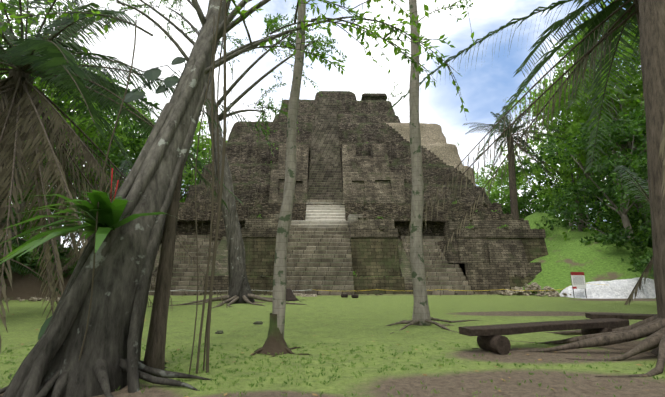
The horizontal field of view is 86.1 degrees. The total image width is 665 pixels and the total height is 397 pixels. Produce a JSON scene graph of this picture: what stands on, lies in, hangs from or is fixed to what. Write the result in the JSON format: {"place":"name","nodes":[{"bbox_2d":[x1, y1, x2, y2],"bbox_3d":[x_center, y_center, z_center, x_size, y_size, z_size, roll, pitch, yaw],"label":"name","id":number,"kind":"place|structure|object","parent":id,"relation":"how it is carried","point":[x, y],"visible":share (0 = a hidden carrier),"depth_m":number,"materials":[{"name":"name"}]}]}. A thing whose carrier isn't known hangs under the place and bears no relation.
{"place":"outdoors","nodes":[
{"label":"outdoors","id":0,"kind":"place"},
{"bbox_2d":[0,242,71,299],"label":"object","id":1,"kind":"structure","parent":0,"point":[25,287],"depth_m":24.81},
{"bbox_2d":[1,243,59,278],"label":"jungle bush","id":2,"kind":"object","parent":1,"relation":"on","point":[22,262],"visible":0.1,"depth_m":25.98,"materials":[{"name":"green plant"}]},
{"bbox_2d":[16,240,85,279],"bbox_3d":[-20.467,5.411,27.742,6.592,4.461,6.320,1,-12,-6],"label":"jungle bush","id":3,"kind":"object","parent":1,"relation":"on","point":[62,254],"visible":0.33,"depth_m":26.90,"materials":[{"name":"green plant"}]},
{"bbox_2d":[0,0,640,250],"label":"sky","id":4,"kind":"structure","parent":0,"point":[484,89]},
{"bbox_2d":[0,294,664,396],"bbox_3d":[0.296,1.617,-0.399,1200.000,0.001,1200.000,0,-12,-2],"label":"ground","id":5,"kind":"structure","parent":0,"point":[360,320],"depth_m":7.88,"materials":[{"name":"green plant"}]},
{"bbox_2d":[0,244,35,288],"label":"jungle bush","id":6,"kind":"object","parent":5,"relation":"on","point":[24,259],"visible":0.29,"depth_m":24.97,"materials":[{"name":"green plant"}]},
{"bbox_2d":[0,78,54,237],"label":"jungle tree","id":7,"kind":"object","parent":5,"relation":"on","point":[25,226],"visible":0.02,"depth_m":36.90,"materials":[{"name":"green plant"}]},
{"bbox_2d":[10,207,46,238],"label":"jungle tree","id":8,"kind":"object","parent":5,"relation":"on","point":[29,234],"visible":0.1,"depth_m":55.30,"materials":[{"name":"green plant"}]},
{"bbox_2d":[0,199,60,294],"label":"palm","id":9,"kind":"object","parent":5,"relation":"on","point":[19,265],"visible":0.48,"depth_m":11.91,"materials":[{"name":"green plant"}]},
{"bbox_2d":[0,0,83,116],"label":"jungle tree","id":10,"kind":"object","parent":5,"relation":"on","point":[16,21],"visible":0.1,"depth_m":28.90,"materials":[{"name":"green plant"}]},
{"bbox_2d":[9,185,77,244],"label":"jungle tree","id":11,"kind":"object","parent":5,"relation":"on","point":[62,226],"depth_m":60.70,"materials":[{"name":"green plant"}]},
{"bbox_2d":[1,114,86,271],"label":"jungle tree","id":12,"kind":"object","parent":5,"relation":"on","point":[27,223],"visible":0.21,"depth_m":25.44,"materials":[{"name":"green plant"}]},
{"bbox_2d":[3,55,112,237],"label":"jungle tree","id":13,"kind":"object","parent":5,"relation":"on","point":[55,145],"depth_m":48.09,"materials":[{"name":"green plant"}]},
{"bbox_2d":[0,67,132,237],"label":"jungle tree","id":14,"kind":"object","parent":5,"relation":"on","point":[76,122],"visible":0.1,"depth_m":29.12,"materials":[{"name":"green plant"}]},
{"bbox_2d":[10,59,143,243],"bbox_3d":[-27.602,-2.985,36.669,14.422,24.942,15.413,7,-14,-28],"label":"jungle tree","id":15,"kind":"object","parent":5,"relation":"on","point":[128,153],"visible":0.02,"depth_m":37.80,"materials":[{"name":"green plant"}]},
{"bbox_2d":[4,56,162,247],"bbox_3d":[-23.895,-2.599,32.895,12.967,22.621,12.687,-6,-13,27],"label":"jungle tree","id":16,"kind":"object","parent":5,"relation":"on","point":[110,154],"visible":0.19,"depth_m":32.99,"materials":[{"name":"green plant"}]},
{"bbox_2d":[35,159,153,296],"bbox_3d":[-17.141,2.461,27.714,9.769,10.431,9.885,0,-12,-2],"label":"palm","id":17,"kind":"object","parent":5,"relation":"on","point":[77,234],"visible":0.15,"depth_m":26.11,"materials":[{"name":"green plant"}]},
{"bbox_2d":[36,99,153,238],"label":"jungle tree","id":18,"kind":"object","parent":5,"relation":"on","point":[122,124],"visible":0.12,"depth_m":42.58,"materials":[{"name":"green plant"}]},
{"bbox_2d":[64,105,154,233],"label":"jungle tree","id":19,"kind":"object","parent":5,"relation":"on","point":[148,113],"visible":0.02,"depth_m":55.41,"materials":[{"name":"green plant"}]},
{"bbox_2d":[0,0,266,351],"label":"cohune palm","id":20,"kind":"object","parent":5,"relation":"on","point":[55,61],"visible":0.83,"depth_m":12.99,"materials":[{"name":"green plant"}]},
{"bbox_2d":[80,120,208,188],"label":"jungle tree","id":21,"kind":"object","parent":5,"relation":"on","point":[142,131],"visible":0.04,"depth_m":40.06,"materials":[{"name":"green plant"}]},
{"bbox_2d":[142,134,211,201],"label":"jungle tree","id":22,"kind":"object","parent":5,"relation":"on","point":[185,185],"visible":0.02,"depth_m":58.63,"materials":[{"name":"green plant"}]},
{"bbox_2d":[0,0,355,396],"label":"fig tree","id":23,"kind":"object","parent":5,"relation":"on","point":[88,344],"visible":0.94,"depth_m":5.92,"materials":[{"name":"grey plant"}]},
{"bbox_2d":[0,56,185,339],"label":"epiphyte plant","id":24,"kind":"object","parent":23,"relation":"attached to","point":[109,215],"visible":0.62,"depth_m":5.55,"materials":[{"name":"green plant"}]},
{"bbox_2d":[0,0,475,119],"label":"tree foliage","id":25,"kind":"object","parent":23,"relation":"attached to","point":[318,19],"visible":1,"depth_m":8.31,"materials":[{"name":"green plant"}]},
{"bbox_2d":[143,112,226,201],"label":"jungle tree","id":26,"kind":"object","parent":5,"relation":"on","point":[201,142],"visible":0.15,"depth_m":52.02,"materials":[{"name":"green plant"}]},
{"bbox_2d":[191,144,211,184],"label":"jungle tree","id":27,"kind":"object","parent":5,"relation":"on","point":[201,157],"depth_m":64.90,"materials":[{"name":"green plant"}]},
{"bbox_2d":[139,0,319,309],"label":"vine tree","id":28,"kind":"object","parent":5,"relation":"on","point":[239,291],"visible":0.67,"depth_m":21.90,"materials":[{"name":"grey plant"}]},
{"bbox_2d":[94,0,346,155],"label":"tree foliage","id":29,"kind":"object","parent":28,"relation":"attached to","point":[270,22],"visible":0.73,"depth_m":24.75,"materials":[{"name":"green plant"}]},
{"bbox_2d":[4,282,570,333],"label":"loose stones and slabs","id":30,"kind":"object","parent":5,"relation":"on","point":[533,287],"visible":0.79,"depth_m":27.47,"materials":[{"name":"grey stone"}]},
{"bbox_2d":[265,288,358,301],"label":"rocks","id":31,"kind":"object","parent":5,"relation":"on","point":[290,295],"visible":0.67,"depth_m":22.39,"materials":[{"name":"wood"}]},
{"bbox_2d":[0,341,664,396],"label":"grass tufts","id":32,"kind":"object","parent":5,"relation":"on","point":[245,362],"visible":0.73,"depth_m":6.47,"materials":[{"name":"green plant"}]},
{"bbox_2d":[12,313,654,396],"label":"fallen leaves","id":33,"kind":"object","parent":5,"relation":"on","point":[398,357],"visible":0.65,"depth_m":6.73,"materials":[{"name":"brown plant"}]},
{"bbox_2d":[149,200,547,294],"bbox_3d":[-0.094,6.100,43.983,39.400,9.570,30.010,0,-12,-2],"label":"pyramid base","id":34,"kind":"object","parent":5,"relation":"on","point":[333,245],"depth_m":32.11,"materials":[{"name":"grey stone"}]},
{"bbox_2d":[185,121,491,203],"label":"pyramid tier","id":35,"kind":"object","parent":34,"relation":"on","point":[440,155],"visible":0.4,"depth_m":43.58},
{"bbox_2d":[251,79,402,119],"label":"small summit trees","id":36,"kind":"object","parent":35,"relation":"on","point":[388,98],"visible":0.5,"depth_m":54.18,"materials":[{"name":"green plant"}]},
{"bbox_2d":[314,91,356,100],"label":"stone block","id":37,"kind":"structure","parent":35,"relation":"on","point":[343,95],"depth_m":52.57,"materials":[{"name":"stone"}]},
{"bbox_2d":[273,99,400,122],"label":"pyramid upper tier","id":38,"kind":"object","parent":35,"relation":"attached to","point":[367,111],"visible":0.29,"depth_m":49.27,"materials":[{"name":"grey stone"}]},
{"bbox_2d":[269,98,405,203],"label":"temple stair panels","id":39,"kind":"object","parent":35,"relation":"attached to","point":[372,178],"visible":0.75,"depth_m":40.77,"materials":[{"name":"grey stone"}]},
{"bbox_2d":[361,93,386,100],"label":"stone block","id":40,"kind":"structure","parent":35,"relation":"on","point":[374,96],"depth_m":52.33,"materials":[{"name":"stone"}]},
{"bbox_2d":[258,142,528,276],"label":"temple ledge weeds","id":41,"kind":"object","parent":35,"relation":"on","point":[451,203],"visible":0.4,"depth_m":34.51,"materials":[{"name":"green plant"}]},
{"bbox_2d":[183,201,535,295],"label":"loose temple blocks","id":42,"kind":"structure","parent":34,"relation":"on","point":[458,228],"depth_m":32.86,"materials":[{"name":"grey stone"}]},
{"bbox_2d":[250,0,475,356],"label":"trees","id":43,"kind":"object","parent":5,"relation":"on","point":[275,342],"depth_m":10.23,"materials":[{"name":"grey wood"}]},
{"bbox_2d":[170,283,602,296],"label":"rope cordon stakes","id":44,"kind":"object","parent":5,"relation":"on","point":[427,290],"visible":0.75,"depth_m":26.70,"materials":[{"name":"yellow"}]},
{"bbox_2d":[474,167,500,202],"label":"jungle tree","id":45,"kind":"object","parent":5,"relation":"on","point":[483,181],"visible":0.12,"depth_m":64.27,"materials":[{"name":"green plant"}]},
{"bbox_2d":[480,168,532,216],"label":"jungle tree","id":46,"kind":"object","parent":5,"relation":"on","point":[506,192],"visible":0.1,"depth_m":76.93,"materials":[{"name":"green plant"}]},
{"bbox_2d":[475,155,554,217],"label":"jungle tree","id":47,"kind":"object","parent":5,"relation":"on","point":[494,195],"visible":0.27,"depth_m":58.37,"materials":[{"name":"green plant"}]},
{"bbox_2d":[498,202,531,216],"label":"bush","id":48,"kind":"object","parent":5,"relation":"on","point":[526,213],"visible":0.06,"depth_m":49.27,"materials":[{"name":"green plant"}]},
{"bbox_2d":[463,97,573,219],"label":"distant palm","id":49,"kind":"object","parent":5,"relation":"on","point":[513,195],"visible":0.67,"depth_m":45.23,"materials":[{"name":"green plant"}]},
{"bbox_2d":[388,0,664,280],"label":"cohune palm","id":50,"kind":"object","parent":5,"relation":"on","point":[588,43],"visible":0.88,"depth_m":15.58,"materials":[{"name":"green plant"}]},
{"bbox_2d":[503,188,568,222],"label":"jungle tree","id":51,"kind":"object","parent":5,"relation":"on","point":[527,199],"visible":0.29,"depth_m":50.36,"materials":[{"name":"green plant"}]},
{"bbox_2d":[459,313,656,354],"bbox_3d":[6.708,3.430,9.467,8.536,0.534,1.899,4,-12,-17],"label":"bench plank on logs","id":52,"kind":"object","parent":5,"relation":"on","point":[490,338],"visible":0.79,"depth_m":8.16,"materials":[{"name":"brown wood"}]},
{"bbox_2d":[531,160,603,229],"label":"jungle tree","id":53,"kind":"object","parent":5,"relation":"on","point":[570,220],"visible":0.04,"depth_m":79.44,"materials":[{"name":"green plant"}]},
{"bbox_2d":[472,0,664,376],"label":"dark trunk","id":54,"kind":"object","parent":5,"relation":"on","point":[652,56],"visible":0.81,"depth_m":8.08,"materials":[{"name":"brown plant"}]},
{"bbox_2d":[498,72,642,231],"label":"jungle tree","id":55,"kind":"object","parent":5,"relation":"on","point":[536,173],"visible":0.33,"depth_m":48.53,"materials":[{"name":"green plant"}]},
{"bbox_2d":[515,107,634,229],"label":"jungle tree","id":56,"kind":"object","parent":5,"relation":"on","point":[524,163],"visible":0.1,"depth_m":52.60,"materials":[{"name":"green plant"}]},
{"bbox_2d":[570,272,586,297],"bbox_3d":[17.117,6.012,24.771,0.980,1.779,0.070,0,-12,-2],"label":"info sign on posts","id":57,"kind":"object","parent":5,"relation":"on","point":[578,280],"visible":0.89,"depth_m":24.79,"materials":[{"name":"grey metal"}]},
{"bbox_2d":[523,60,641,227],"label":"jungle tree","id":58,"kind":"object","parent":5,"relation":"on","point":[585,136],"visible":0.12,"depth_m":43.10,"materials":[{"name":"green plant"}]},
{"bbox_2d":[527,0,648,226],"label":"jungle tree","id":59,"kind":"object","parent":5,"relation":"on","point":[574,126],"visible":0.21,"depth_m":38.89,"materials":[{"name":"green plant"}]},
{"bbox_2d":[530,173,645,231],"bbox_3d":[26.941,3.448,38.112,10.256,12.875,8.176,-3,-12,13],"label":"jungle tree","id":60,"kind":"object","parent":5,"relation":"on","point":[566,191],"visible":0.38,"depth_m":38.27,"materials":[{"name":"green plant"}]},
{"bbox_2d":[526,106,650,256],"bbox_3d":[25.885,0.264,32.475,13.722,16.830,11.014,-2,-12,8],"label":"jungle tree","id":61,"kind":"object","parent":5,"relation":"on","point":[605,190],"visible":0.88,"depth_m":32.27,"materials":[{"name":"green plant"}]},
{"bbox_2d":[523,212,655,298],"bbox_3d":[25.155,5.590,39.224,25.000,8.626,30.000,0,-12,-2],"label":"mound","id":62,"kind":"object","parent":5,"relation":"on","point":[563,259],"depth_m":29.91,"materials":[{"name":"green plant"}]},
{"bbox_2d":[541,217,649,246],"bbox_3d":[26.142,5.563,35.666,11.496,7.603,8.005,-5,-13,24],"label":"jungle bush","id":63,"kind":"object","parent":62,"relation":"on","point":[565,236],"visible":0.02,"depth_m":34.29,"materials":[{"name":"green plant"}]},
{"bbox_2d":[583,212,652,248],"bbox_3d":[27.005,4.925,33.407,10.366,7.939,7.218,5,-13,-24],"label":"jungle bush","id":64,"kind":"object","parent":62,"relation":"on","point":[602,226],"visible":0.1,"depth_m":32.44,"materials":[{"name":"green plant"}]},
{"bbox_2d":[621,214,651,243],"bbox_3d":[31.826,4.826,32.994,9.410,7.994,9.022,1,-12,-5],"label":"jungle bush","id":65,"kind":"object","parent":62,"relation":"on","point":[644,225],"visible":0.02,"depth_m":32.51,"materials":[{"name":"green plant"}]},
{"bbox_2d":[621,248,652,273],"bbox_3d":[24.914,5.159,27.300,4.898,4.833,5.117,3,-12,-13],"label":"jungle bush","id":66,"kind":"object","parent":62,"relation":"on","point":[633,254],"visible":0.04,"depth_m":27.42,"materials":[{"name":"green plant"}]},
{"bbox_2d":[543,8,644,212],"bbox_3d":[32.461,-6.527,39.176,15.294,33.119,16.345,-1,-12,7],"label":"jungle tree","id":67,"kind":"object","parent":5,"relation":"on","point":[639,81],"visible":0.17,"depth_m":38.91,"materials":[{"name":"green plant"}]},
{"bbox_2d":[567,74,641,187],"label":"jungle tree","id":68,"kind":"object","parent":5,"relation":"on","point":[589,106],"depth_m":49.41,"materials":[{"name":"green plant"}]},
{"bbox_2d":[559,277,655,298],"bbox_3d":[21.113,6.542,26.378,8.600,1.382,4.200,0,-12,-2],"label":"tarp covered pile","id":69,"kind":"object","parent":5,"relation":"on","point":[619,289],"visible":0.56,"depth_m":24.80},
{"bbox_2d":[582,30,643,127],"bbox_3d":[38.054,-6.776,32.741,20.436,30.802,20.295,4,-12,-16],"label":"jungle tree","id":70,"kind":"object","parent":5,"relation":"on","point":[637,98],"visible":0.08,"depth_m":35.81,"materials":[{"name":"green plant"}]},
{"bbox_2d":[605,88,648,221],"bbox_3d":[34.381,-1.700,35.770,14.249,22.113,15.014,3,-12,-16],"label":"jungle tree","id":71,"kind":"object","parent":5,"relation":"on","point":[621,136],"visible":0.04,"depth_m":36.65,"materials":[{"name":"green plant"}]},
{"bbox_2d":[608,153,653,277],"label":"jungle tree","id":72,"kind":"object","parent":5,"relation":"on","point":[639,169],"visible":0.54,"depth_m":26.59,"materials":[{"name":"green plant"}]},
{"bbox_2d":[614,165,653,304],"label":"palm","id":73,"kind":"object","parent":5,"relation":"on","point":[650,263],"visible":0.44,"depth_m":18.43,"materials":[{"name":"green plant"}]},
{"bbox_2d":[619,95,650,215],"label":"jungle tree","id":74,"kind":"object","parent":5,"relation":"on","point":[637,114],"visible":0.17,"depth_m":26.49,"materials":[{"name":"green plant"}]},
{"bbox_2d":[631,152,647,198],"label":"jungle tree","id":75,"kind":"object","parent":5,"relation":"on","point":[641,165],"visible":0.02,"depth_m":32.12,"materials":[{"name":"green plant"}]},
{"bbox_2d":[641,136,647,176],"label":"jungle tree","id":76,"kind":"object","parent":5,"relation":"on","point":[642,137],"visible":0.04,"depth_m":23.59,"materials":[{"name":"green plant"}]}
]}

